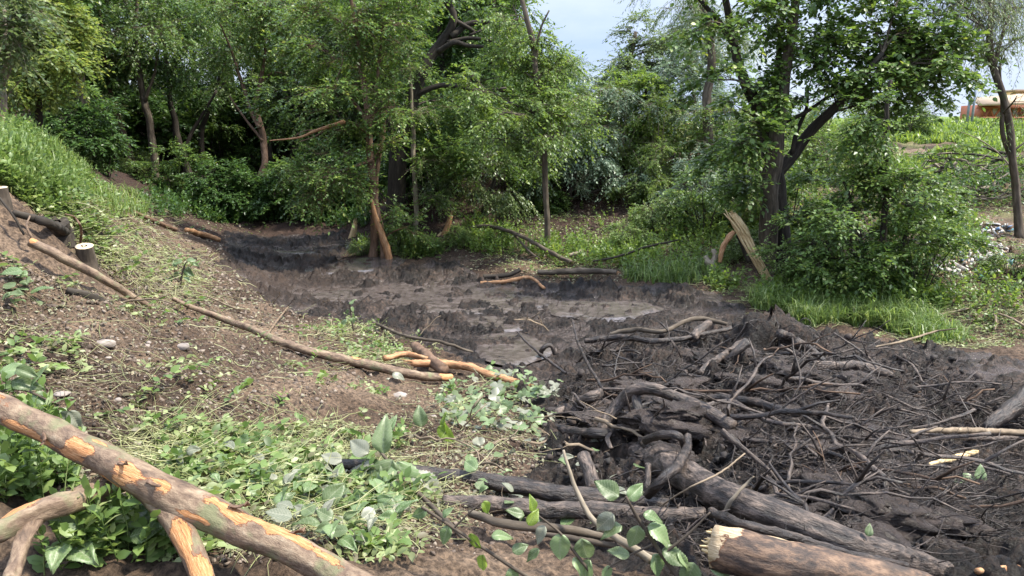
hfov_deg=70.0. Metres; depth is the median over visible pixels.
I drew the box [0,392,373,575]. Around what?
fallen tree
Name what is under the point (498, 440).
dry stick
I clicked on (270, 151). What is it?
woodland tree
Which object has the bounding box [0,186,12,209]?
tree stump
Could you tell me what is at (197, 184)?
shrub
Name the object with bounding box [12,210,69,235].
dark log
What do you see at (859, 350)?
muddy stick
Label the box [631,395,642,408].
muddy root
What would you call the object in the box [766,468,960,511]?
muddy stick
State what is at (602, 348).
muddy stick
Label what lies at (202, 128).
wood tree
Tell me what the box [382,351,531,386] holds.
torn branch
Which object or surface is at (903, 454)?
muddy stick
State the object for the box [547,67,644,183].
shrub
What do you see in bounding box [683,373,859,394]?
muddy stick
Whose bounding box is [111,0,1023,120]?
sky
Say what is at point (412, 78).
woodland tree
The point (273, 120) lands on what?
wood tree
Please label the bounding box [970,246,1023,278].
shrub
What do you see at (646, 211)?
shrub
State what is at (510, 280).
torn branch
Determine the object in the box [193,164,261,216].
shrub
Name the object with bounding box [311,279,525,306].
puddle
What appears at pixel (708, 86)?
broadleaf tree
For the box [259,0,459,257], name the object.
broken tree
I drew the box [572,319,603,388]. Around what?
muddy branch
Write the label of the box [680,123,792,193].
shrub
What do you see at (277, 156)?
woodland tree
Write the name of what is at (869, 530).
leafy sprig
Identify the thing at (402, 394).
stone
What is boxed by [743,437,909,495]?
muddy stick
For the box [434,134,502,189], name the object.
shrub
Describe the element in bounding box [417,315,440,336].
dry stick
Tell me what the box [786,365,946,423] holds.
muddy stick
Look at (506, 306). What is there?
puddle
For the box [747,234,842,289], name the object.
shrub
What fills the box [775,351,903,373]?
muddy stick
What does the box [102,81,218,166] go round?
shrub
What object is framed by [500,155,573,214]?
shrub
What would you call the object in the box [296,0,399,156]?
woodland tree
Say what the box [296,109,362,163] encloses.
shrub
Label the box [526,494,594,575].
leafy branch
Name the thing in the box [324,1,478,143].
woodland tree
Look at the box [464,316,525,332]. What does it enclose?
puddle
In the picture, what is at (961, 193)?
shrub
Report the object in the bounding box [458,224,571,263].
branch
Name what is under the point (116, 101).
wood tree
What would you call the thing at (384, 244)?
torn strip
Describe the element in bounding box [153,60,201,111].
shrub
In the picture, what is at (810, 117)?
shrub
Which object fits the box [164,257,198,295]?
leafy seedling
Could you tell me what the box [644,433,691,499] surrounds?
muddy root
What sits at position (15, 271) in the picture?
leaf patch
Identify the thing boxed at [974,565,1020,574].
torn branch
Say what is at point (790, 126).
shrub
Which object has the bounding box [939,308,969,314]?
thin branch
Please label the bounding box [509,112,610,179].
shrub
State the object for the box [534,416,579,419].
dry stick
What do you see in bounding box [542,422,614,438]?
muddy log
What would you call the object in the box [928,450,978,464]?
torn plank
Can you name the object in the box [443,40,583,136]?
bank tree
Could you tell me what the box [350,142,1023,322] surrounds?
shore herbs
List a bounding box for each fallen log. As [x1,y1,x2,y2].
[128,208,177,231]
[184,228,220,241]
[537,267,619,274]
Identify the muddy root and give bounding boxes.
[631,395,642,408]
[642,430,685,448]
[643,463,650,495]
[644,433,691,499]
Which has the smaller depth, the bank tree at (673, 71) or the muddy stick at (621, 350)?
the muddy stick at (621, 350)
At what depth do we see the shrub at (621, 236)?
16.39 m
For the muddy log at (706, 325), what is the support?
on the muddy branch at (614, 337)
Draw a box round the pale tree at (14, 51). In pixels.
[0,0,82,116]
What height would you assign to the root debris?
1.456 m
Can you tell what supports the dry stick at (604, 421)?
on the mud cake
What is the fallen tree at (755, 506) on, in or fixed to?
on the mud
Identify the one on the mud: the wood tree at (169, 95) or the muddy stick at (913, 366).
the muddy stick at (913, 366)
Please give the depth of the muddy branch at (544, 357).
8.55 m
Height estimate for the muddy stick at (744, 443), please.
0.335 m
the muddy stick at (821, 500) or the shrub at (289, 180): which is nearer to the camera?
the muddy stick at (821, 500)
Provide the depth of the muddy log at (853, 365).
7.28 m
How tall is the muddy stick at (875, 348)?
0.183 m
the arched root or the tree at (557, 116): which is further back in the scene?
the tree at (557, 116)
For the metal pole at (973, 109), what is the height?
2.626 m
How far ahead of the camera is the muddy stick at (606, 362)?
8.81 m
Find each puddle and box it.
[253,241,355,253]
[303,257,405,274]
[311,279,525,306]
[383,292,563,313]
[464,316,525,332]
[475,332,556,364]
[546,301,663,321]
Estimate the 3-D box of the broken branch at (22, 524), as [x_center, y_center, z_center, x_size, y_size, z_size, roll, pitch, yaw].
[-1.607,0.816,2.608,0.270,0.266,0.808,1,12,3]
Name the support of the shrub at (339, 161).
on the ground at (14, 240)
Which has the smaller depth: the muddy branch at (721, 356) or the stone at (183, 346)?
the stone at (183, 346)
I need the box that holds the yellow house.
[995,89,1023,94]
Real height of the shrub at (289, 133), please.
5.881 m
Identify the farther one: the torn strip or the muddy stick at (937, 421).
the torn strip
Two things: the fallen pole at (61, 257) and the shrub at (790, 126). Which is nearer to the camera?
the fallen pole at (61, 257)
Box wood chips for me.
[1,216,1021,528]
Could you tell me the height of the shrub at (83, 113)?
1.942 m
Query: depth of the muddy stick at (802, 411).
4.92 m
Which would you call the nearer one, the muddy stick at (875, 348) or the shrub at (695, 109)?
the muddy stick at (875, 348)
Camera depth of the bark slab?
5.18 m
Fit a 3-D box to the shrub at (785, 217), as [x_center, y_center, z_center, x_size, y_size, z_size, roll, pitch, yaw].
[5.587,-0.739,13.017,2.220,2.220,2.354,-6,13,-26]
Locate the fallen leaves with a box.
[0,169,1023,556]
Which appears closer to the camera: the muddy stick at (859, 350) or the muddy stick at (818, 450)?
the muddy stick at (818, 450)
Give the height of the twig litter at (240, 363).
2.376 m
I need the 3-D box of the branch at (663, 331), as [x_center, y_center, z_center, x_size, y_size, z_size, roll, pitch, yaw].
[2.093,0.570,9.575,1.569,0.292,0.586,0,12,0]
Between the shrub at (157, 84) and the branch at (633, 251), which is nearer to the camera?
the branch at (633, 251)
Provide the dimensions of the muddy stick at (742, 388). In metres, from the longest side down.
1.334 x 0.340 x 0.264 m
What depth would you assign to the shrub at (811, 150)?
20.11 m
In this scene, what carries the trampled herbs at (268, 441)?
on the ground at (14, 240)
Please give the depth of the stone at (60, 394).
3.88 m
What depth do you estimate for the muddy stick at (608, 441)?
5.38 m
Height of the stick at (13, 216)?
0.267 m
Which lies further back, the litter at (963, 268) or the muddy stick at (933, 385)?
the litter at (963, 268)
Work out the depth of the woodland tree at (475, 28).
27.09 m
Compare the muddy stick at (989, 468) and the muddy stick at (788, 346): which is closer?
the muddy stick at (989, 468)
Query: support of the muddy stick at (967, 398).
on the mud
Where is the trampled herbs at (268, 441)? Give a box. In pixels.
[0,177,1023,553]
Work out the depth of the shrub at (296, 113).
39.46 m
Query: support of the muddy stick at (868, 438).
on the mud
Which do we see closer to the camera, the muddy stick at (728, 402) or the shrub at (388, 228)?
the muddy stick at (728, 402)
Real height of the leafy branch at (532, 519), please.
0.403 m
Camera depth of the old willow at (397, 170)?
18.40 m
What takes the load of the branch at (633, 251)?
on the ground at (14, 240)
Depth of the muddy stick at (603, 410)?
6.16 m
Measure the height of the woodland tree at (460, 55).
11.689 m
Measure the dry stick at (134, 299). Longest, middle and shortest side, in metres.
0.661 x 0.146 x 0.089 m
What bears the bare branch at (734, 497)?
on the fallen tree at (755, 506)
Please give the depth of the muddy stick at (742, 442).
4.80 m
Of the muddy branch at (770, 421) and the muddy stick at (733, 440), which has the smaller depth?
the muddy stick at (733, 440)
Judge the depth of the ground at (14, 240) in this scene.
5.55 m
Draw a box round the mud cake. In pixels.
[540,348,996,564]
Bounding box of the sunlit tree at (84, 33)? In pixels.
[0,0,121,130]
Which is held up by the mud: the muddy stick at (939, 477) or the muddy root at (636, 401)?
the muddy stick at (939, 477)
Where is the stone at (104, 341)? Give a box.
[97,339,115,347]
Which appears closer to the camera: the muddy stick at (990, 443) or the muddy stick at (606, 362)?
the muddy stick at (990, 443)
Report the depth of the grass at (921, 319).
11.29 m
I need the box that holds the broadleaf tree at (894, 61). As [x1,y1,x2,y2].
[656,0,1022,275]
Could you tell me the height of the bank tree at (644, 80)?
3.836 m
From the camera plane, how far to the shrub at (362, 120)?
35.58 m
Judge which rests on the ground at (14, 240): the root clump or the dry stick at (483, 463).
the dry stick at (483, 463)
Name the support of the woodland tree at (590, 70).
on the ground at (14, 240)
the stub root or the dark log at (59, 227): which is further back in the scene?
the stub root
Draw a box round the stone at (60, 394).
[53,391,70,396]
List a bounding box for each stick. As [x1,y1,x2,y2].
[0,197,24,234]
[65,214,82,243]
[122,292,174,303]
[190,289,235,309]
[289,329,330,336]
[413,434,500,471]
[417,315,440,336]
[451,456,553,483]
[455,394,485,429]
[460,456,505,471]
[464,427,519,455]
[501,437,598,452]
[514,315,548,330]
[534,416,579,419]
[547,403,631,417]
[561,412,599,426]
[562,395,593,409]
[570,392,587,408]
[576,331,645,362]
[576,414,616,423]
[580,401,616,418]
[586,364,666,382]
[588,355,628,367]
[590,347,641,353]
[594,417,642,436]
[601,350,679,368]
[603,342,624,377]
[603,387,736,394]
[604,389,677,449]
[611,325,648,348]
[613,353,649,379]
[624,390,665,431]
[655,342,722,381]
[657,318,682,362]
[659,322,719,339]
[662,387,808,437]
[676,368,712,393]
[678,363,753,379]
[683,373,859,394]
[707,481,854,510]
[719,428,808,492]
[725,338,772,412]
[725,399,853,419]
[732,438,807,447]
[737,402,776,451]
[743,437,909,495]
[753,449,902,491]
[755,352,786,355]
[757,455,808,510]
[762,377,831,428]
[763,334,831,354]
[763,473,778,492]
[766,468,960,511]
[769,388,793,402]
[769,425,824,490]
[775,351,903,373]
[779,344,799,357]
[779,344,836,388]
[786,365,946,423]
[786,407,954,454]
[792,338,815,406]
[797,418,860,489]
[798,338,819,359]
[800,403,889,494]
[801,431,841,476]
[805,338,919,356]
[810,427,871,441]
[815,423,903,444]
[817,415,944,458]
[824,464,881,517]
[833,320,889,349]
[834,332,877,365]
[837,461,979,484]
[841,451,891,465]
[850,459,950,468]
[854,440,897,449]
[855,384,947,425]
[860,426,991,453]
[869,482,965,499]
[870,403,971,465]
[881,439,1023,474]
[890,369,967,414]
[895,354,950,390]
[902,452,945,480]
[903,433,1010,474]
[907,396,991,409]
[907,432,924,459]
[908,370,1001,390]
[912,381,925,403]
[913,408,975,428]
[915,501,929,549]
[917,419,962,426]
[924,439,1015,460]
[935,390,1012,420]
[953,385,1000,451]
[955,388,994,408]
[960,499,1023,507]
[966,396,1019,424]
[971,514,1011,527]
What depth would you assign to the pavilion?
43.35 m
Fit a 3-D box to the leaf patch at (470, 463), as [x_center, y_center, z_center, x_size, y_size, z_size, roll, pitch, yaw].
[0.280,1.187,4.615,1.129,0.549,1.845,0,12,0]
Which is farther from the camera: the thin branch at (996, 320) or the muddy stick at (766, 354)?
the thin branch at (996, 320)
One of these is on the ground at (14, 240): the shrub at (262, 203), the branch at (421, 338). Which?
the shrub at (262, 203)
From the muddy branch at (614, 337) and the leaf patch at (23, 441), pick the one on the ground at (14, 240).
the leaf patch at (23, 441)
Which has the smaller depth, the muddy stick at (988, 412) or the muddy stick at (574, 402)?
the muddy stick at (574, 402)
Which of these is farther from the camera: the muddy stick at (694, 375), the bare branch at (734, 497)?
the muddy stick at (694, 375)
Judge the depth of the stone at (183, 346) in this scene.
5.21 m
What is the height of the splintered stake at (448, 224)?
0.756 m
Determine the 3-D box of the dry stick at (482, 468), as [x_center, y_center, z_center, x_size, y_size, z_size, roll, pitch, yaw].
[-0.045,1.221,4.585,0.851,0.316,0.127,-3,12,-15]
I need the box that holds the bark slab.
[65,287,109,303]
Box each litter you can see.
[0,179,1023,524]
[910,221,1014,290]
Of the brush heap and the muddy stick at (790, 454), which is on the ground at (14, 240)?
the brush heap
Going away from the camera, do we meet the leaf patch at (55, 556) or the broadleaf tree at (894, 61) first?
the leaf patch at (55, 556)
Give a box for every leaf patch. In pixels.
[0,267,53,307]
[0,404,86,468]
[45,503,162,574]
[173,433,319,501]
[265,463,418,552]
[464,433,644,524]
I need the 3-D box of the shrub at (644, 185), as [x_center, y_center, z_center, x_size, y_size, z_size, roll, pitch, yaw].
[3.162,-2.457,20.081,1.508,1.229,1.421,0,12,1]
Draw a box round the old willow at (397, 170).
[235,0,555,242]
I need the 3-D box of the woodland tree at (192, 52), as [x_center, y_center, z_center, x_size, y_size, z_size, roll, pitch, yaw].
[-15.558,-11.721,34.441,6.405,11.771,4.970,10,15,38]
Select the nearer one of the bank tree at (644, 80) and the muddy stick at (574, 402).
the muddy stick at (574, 402)
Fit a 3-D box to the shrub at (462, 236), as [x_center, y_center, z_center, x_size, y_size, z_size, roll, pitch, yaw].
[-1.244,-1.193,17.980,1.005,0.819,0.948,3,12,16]
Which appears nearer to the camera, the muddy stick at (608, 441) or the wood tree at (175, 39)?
the muddy stick at (608, 441)
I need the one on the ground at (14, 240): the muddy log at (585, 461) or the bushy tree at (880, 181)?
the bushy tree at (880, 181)
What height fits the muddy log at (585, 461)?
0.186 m
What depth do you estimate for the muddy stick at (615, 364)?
7.92 m
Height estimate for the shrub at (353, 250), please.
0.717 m
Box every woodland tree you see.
[1,0,187,130]
[8,0,145,131]
[94,0,140,28]
[124,0,234,152]
[171,0,251,101]
[198,0,323,169]
[221,0,309,163]
[266,1,355,162]
[274,23,378,152]
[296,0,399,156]
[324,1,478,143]
[350,4,452,174]
[361,0,528,141]
[375,2,503,94]
[408,0,540,152]
[437,0,534,106]
[560,52,600,87]
[560,54,597,100]
[702,76,727,111]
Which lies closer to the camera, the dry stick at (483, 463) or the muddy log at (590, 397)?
the dry stick at (483, 463)
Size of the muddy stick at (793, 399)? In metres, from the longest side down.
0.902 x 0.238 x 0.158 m
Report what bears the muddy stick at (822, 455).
on the mud cake
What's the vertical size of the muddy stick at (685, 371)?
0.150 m
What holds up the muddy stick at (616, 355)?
on the mud
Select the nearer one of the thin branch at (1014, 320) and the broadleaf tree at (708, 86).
the thin branch at (1014, 320)
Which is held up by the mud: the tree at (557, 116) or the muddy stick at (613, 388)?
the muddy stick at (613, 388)
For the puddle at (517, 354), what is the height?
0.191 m
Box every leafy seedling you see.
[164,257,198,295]
[341,299,356,330]
[389,405,479,451]
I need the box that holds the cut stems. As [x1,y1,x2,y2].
[0,179,1023,575]
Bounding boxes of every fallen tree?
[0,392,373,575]
[627,442,953,575]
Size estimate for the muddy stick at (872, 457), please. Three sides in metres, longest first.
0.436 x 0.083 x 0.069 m
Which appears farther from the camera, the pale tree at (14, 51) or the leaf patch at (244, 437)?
the pale tree at (14, 51)
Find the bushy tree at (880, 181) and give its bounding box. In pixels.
[773,72,996,305]
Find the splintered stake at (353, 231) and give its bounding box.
[348,218,357,238]
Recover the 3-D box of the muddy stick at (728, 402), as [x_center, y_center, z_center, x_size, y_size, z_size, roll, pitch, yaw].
[1.598,0.871,5.199,1.087,0.130,0.237,13,-14,17]
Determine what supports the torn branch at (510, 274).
on the mud
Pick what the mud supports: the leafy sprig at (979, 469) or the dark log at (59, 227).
the leafy sprig at (979, 469)
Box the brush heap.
[850,132,1023,213]
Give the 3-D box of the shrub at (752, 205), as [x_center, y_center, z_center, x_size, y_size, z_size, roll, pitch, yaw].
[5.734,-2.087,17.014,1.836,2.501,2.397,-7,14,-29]
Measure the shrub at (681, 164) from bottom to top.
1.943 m
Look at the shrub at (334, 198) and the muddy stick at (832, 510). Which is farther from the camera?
the shrub at (334, 198)
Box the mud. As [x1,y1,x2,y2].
[214,229,1023,575]
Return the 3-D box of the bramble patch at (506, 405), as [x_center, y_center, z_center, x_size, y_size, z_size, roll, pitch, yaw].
[-0.082,1.029,6.868,1.206,0.743,2.837,0,12,0]
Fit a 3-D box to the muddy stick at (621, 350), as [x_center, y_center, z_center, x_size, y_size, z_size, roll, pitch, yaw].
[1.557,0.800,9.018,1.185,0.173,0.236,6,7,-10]
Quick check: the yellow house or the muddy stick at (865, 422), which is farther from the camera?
the yellow house
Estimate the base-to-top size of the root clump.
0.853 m
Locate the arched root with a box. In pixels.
[597,382,736,428]
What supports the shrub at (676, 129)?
on the ground at (14, 240)
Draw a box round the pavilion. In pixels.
[960,94,1023,119]
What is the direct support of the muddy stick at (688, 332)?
on the mud
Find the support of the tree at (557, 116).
on the ground at (14, 240)
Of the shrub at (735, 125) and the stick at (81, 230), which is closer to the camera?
the stick at (81, 230)
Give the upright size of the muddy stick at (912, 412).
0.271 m
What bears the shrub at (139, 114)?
on the ground at (14, 240)
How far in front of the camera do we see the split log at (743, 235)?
13.90 m
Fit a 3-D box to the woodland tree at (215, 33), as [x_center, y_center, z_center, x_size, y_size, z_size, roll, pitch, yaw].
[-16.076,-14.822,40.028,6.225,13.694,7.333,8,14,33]
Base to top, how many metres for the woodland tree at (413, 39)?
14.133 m
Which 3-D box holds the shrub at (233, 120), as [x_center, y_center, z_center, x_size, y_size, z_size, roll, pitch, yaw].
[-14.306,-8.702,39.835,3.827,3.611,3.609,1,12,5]
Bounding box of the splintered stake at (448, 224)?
[437,211,452,235]
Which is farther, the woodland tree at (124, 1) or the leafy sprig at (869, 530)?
the woodland tree at (124, 1)
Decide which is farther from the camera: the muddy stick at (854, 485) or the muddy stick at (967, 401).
the muddy stick at (967, 401)
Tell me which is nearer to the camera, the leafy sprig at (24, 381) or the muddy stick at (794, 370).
the leafy sprig at (24, 381)
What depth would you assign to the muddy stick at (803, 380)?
5.75 m
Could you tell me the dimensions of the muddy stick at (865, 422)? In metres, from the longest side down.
1.063 x 0.246 x 0.200 m
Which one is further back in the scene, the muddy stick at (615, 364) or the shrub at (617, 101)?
the shrub at (617, 101)
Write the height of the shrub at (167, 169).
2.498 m
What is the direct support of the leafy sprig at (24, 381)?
on the ground at (14, 240)
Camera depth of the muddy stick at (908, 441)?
4.69 m
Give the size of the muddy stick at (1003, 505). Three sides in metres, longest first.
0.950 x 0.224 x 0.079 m
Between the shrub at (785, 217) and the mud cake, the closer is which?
the mud cake
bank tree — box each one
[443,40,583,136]
[569,3,721,138]
[569,51,702,154]
[639,1,762,156]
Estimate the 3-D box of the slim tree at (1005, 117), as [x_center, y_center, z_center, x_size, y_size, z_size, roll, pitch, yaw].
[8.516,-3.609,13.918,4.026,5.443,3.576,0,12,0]
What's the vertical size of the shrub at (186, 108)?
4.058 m
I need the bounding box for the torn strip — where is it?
[370,198,392,259]
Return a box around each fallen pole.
[26,215,151,306]
[172,296,453,380]
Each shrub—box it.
[0,66,102,139]
[31,94,139,160]
[74,123,137,178]
[75,84,176,142]
[93,40,133,88]
[95,47,176,94]
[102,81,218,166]
[115,147,150,178]
[127,136,215,197]
[140,73,251,173]
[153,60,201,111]
[171,93,244,155]
[174,156,255,216]
[183,103,272,172]
[187,79,281,147]
[193,85,281,154]
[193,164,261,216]
[211,99,281,148]
[237,161,309,220]
[242,102,331,151]
[260,153,335,219]
[281,166,358,223]
[283,87,338,146]
[289,137,356,175]
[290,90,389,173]
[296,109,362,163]
[310,146,387,208]
[330,90,388,170]
[345,241,369,255]
[353,125,465,203]
[377,208,429,257]
[407,231,445,256]
[418,148,556,227]
[422,104,500,171]
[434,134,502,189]
[442,223,474,248]
[481,130,551,185]
[497,80,594,148]
[498,87,575,183]
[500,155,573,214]
[509,80,617,144]
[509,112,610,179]
[515,122,670,207]
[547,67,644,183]
[548,155,602,199]
[573,82,667,161]
[599,178,655,206]
[600,219,661,253]
[614,82,704,175]
[622,135,679,205]
[624,192,678,232]
[628,89,698,152]
[647,152,735,213]
[647,173,758,224]
[653,165,759,239]
[661,92,746,170]
[678,74,796,183]
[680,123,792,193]
[706,155,812,230]
[714,104,757,137]
[715,222,758,266]
[735,77,824,142]
[738,145,847,233]
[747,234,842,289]
[760,182,911,294]
[784,88,860,161]
[784,128,867,179]
[843,90,906,131]
[853,209,1003,300]
[881,97,958,136]
[905,181,980,222]
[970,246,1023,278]
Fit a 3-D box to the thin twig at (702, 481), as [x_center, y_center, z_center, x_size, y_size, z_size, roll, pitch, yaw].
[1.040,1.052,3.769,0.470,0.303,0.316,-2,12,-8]
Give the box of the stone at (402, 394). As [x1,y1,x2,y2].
[393,392,407,397]
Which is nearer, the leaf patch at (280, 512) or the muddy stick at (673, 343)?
the leaf patch at (280, 512)
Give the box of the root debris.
[222,235,1023,575]
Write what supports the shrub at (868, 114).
on the ground at (14, 240)
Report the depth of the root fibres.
5.37 m
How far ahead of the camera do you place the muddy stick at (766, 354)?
7.57 m
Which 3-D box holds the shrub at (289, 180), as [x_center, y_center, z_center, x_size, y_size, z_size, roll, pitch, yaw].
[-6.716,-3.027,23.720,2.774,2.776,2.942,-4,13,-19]
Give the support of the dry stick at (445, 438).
on the ground at (14, 240)
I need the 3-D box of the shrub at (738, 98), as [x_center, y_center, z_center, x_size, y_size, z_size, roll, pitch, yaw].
[6.238,-4.087,20.240,3.424,3.573,2.623,2,12,8]
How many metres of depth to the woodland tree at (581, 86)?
31.30 m
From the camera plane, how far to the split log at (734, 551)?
2.92 m
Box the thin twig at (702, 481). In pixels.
[659,453,745,506]
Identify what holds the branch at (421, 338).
on the mud
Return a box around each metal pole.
[966,81,971,122]
[970,72,979,121]
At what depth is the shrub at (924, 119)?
25.96 m
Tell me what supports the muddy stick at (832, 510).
on the mud cake
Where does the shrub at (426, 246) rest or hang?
on the ground at (14, 240)
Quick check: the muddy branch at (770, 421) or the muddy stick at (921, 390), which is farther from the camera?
the muddy stick at (921, 390)
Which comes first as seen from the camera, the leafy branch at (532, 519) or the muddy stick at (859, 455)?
the leafy branch at (532, 519)
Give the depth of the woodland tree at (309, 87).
37.51 m
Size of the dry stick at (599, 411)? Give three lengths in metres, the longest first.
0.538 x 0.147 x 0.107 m
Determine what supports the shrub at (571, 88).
on the ground at (14, 240)
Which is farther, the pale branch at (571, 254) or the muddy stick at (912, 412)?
the pale branch at (571, 254)
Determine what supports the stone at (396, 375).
on the ground at (14, 240)
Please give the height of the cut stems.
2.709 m
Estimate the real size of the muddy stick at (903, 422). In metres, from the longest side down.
1.241 x 0.321 x 0.205 m
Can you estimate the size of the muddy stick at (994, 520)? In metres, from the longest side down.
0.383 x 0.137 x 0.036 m
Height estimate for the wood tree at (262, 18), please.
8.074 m
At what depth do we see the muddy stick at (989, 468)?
5.11 m
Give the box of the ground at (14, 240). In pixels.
[0,96,1023,575]
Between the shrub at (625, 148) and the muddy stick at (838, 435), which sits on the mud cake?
the muddy stick at (838, 435)
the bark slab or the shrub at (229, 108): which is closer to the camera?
the bark slab
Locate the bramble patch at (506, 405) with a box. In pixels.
[434,365,562,433]
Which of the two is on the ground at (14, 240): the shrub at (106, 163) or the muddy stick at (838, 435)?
the shrub at (106, 163)
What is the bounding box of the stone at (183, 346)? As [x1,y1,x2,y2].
[177,343,189,349]
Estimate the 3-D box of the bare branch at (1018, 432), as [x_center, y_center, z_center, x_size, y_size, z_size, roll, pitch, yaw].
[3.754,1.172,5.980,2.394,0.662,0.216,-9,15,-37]
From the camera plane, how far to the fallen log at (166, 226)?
14.99 m
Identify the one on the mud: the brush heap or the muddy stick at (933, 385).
the muddy stick at (933, 385)
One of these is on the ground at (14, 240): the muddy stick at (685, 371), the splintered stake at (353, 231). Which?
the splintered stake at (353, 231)
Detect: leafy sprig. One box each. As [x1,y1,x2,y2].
[0,362,83,428]
[863,523,873,540]
[955,464,986,482]
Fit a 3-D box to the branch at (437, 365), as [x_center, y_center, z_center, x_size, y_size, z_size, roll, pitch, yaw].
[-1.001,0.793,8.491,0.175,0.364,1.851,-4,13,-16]
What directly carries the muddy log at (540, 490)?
on the mud
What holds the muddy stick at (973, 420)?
on the mud
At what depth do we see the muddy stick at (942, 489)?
4.26 m
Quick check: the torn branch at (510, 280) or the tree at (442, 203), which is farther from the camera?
the tree at (442, 203)
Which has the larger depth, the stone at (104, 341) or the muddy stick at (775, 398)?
the muddy stick at (775, 398)
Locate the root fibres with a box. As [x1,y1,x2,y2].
[220,245,1023,575]
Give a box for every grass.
[0,120,987,344]
[716,115,1023,186]
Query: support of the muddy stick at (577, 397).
on the mud
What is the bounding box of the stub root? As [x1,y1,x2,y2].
[538,343,556,356]
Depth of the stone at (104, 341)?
4.72 m
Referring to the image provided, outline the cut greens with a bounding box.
[0,177,1023,563]
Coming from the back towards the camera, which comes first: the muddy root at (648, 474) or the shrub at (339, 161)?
the shrub at (339, 161)
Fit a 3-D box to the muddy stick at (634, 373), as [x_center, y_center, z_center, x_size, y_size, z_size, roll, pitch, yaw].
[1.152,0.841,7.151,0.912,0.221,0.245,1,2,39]
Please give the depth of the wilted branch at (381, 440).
4.04 m
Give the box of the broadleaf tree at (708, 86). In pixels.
[613,0,771,153]
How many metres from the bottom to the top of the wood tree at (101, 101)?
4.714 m
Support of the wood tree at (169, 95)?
on the ground at (14, 240)
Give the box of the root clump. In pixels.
[718,304,826,365]
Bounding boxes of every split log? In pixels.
[700,525,931,575]
[718,209,771,279]
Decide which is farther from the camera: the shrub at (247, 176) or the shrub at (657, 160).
the shrub at (247, 176)
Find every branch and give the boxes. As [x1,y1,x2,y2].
[0,479,125,575]
[269,119,345,141]
[321,414,465,540]
[372,321,472,352]
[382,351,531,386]
[410,341,448,373]
[412,501,538,575]
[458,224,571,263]
[468,509,613,541]
[480,275,545,288]
[483,267,523,279]
[516,331,566,374]
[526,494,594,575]
[545,532,708,575]
[562,450,651,563]
[569,248,584,256]
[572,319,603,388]
[584,326,731,343]
[593,239,677,261]
[594,479,729,575]
[610,316,726,334]
[697,339,741,374]
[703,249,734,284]
[707,398,848,443]
[724,476,753,511]
[875,328,955,347]
[909,427,1023,435]
[920,433,1023,440]
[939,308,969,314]
[967,185,1000,191]
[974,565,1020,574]
[993,311,1023,326]
[993,313,997,330]
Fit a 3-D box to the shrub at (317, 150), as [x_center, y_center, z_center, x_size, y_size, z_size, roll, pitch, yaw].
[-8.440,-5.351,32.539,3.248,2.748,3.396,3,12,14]
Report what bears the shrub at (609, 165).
on the ground at (14, 240)
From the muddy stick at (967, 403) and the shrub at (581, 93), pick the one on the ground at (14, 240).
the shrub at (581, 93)
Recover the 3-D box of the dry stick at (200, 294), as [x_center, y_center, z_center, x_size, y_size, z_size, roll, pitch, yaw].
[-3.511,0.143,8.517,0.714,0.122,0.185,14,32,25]
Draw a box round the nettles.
[0,107,179,574]
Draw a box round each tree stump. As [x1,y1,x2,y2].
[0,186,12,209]
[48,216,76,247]
[75,243,98,269]
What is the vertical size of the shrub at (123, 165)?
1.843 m
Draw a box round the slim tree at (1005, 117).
[885,0,1023,238]
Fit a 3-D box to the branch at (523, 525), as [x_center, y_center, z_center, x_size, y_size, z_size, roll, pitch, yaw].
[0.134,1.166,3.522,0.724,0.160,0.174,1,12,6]
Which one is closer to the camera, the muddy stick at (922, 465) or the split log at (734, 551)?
the split log at (734, 551)
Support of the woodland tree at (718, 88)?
on the ground at (14, 240)
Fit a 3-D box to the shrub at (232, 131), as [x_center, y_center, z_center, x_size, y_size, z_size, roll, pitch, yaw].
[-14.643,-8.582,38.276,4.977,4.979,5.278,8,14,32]
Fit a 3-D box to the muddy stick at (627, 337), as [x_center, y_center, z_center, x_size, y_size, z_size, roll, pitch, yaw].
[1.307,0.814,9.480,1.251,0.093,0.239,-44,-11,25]
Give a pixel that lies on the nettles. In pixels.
(101, 529)
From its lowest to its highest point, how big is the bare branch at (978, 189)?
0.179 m
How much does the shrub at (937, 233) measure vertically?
1.943 m
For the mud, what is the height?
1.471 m
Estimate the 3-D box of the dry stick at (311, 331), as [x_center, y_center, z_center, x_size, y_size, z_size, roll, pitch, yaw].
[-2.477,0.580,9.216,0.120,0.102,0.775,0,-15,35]
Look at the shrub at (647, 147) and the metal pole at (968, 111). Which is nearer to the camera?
the shrub at (647, 147)
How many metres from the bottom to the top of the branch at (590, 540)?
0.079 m
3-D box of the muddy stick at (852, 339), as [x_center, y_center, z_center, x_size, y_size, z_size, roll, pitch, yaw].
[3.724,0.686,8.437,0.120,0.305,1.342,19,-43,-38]
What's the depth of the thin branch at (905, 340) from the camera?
9.03 m
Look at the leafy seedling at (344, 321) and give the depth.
9.89 m
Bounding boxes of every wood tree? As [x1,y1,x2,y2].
[27,74,130,157]
[51,2,168,176]
[77,0,231,179]
[96,43,136,135]
[136,0,241,183]
[163,0,345,175]
[179,9,276,177]
[235,70,331,168]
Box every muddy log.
[328,459,668,506]
[442,495,706,522]
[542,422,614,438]
[552,388,603,417]
[577,451,598,486]
[690,320,712,341]
[706,394,799,416]
[707,507,909,567]
[789,360,892,377]
[981,386,1023,428]

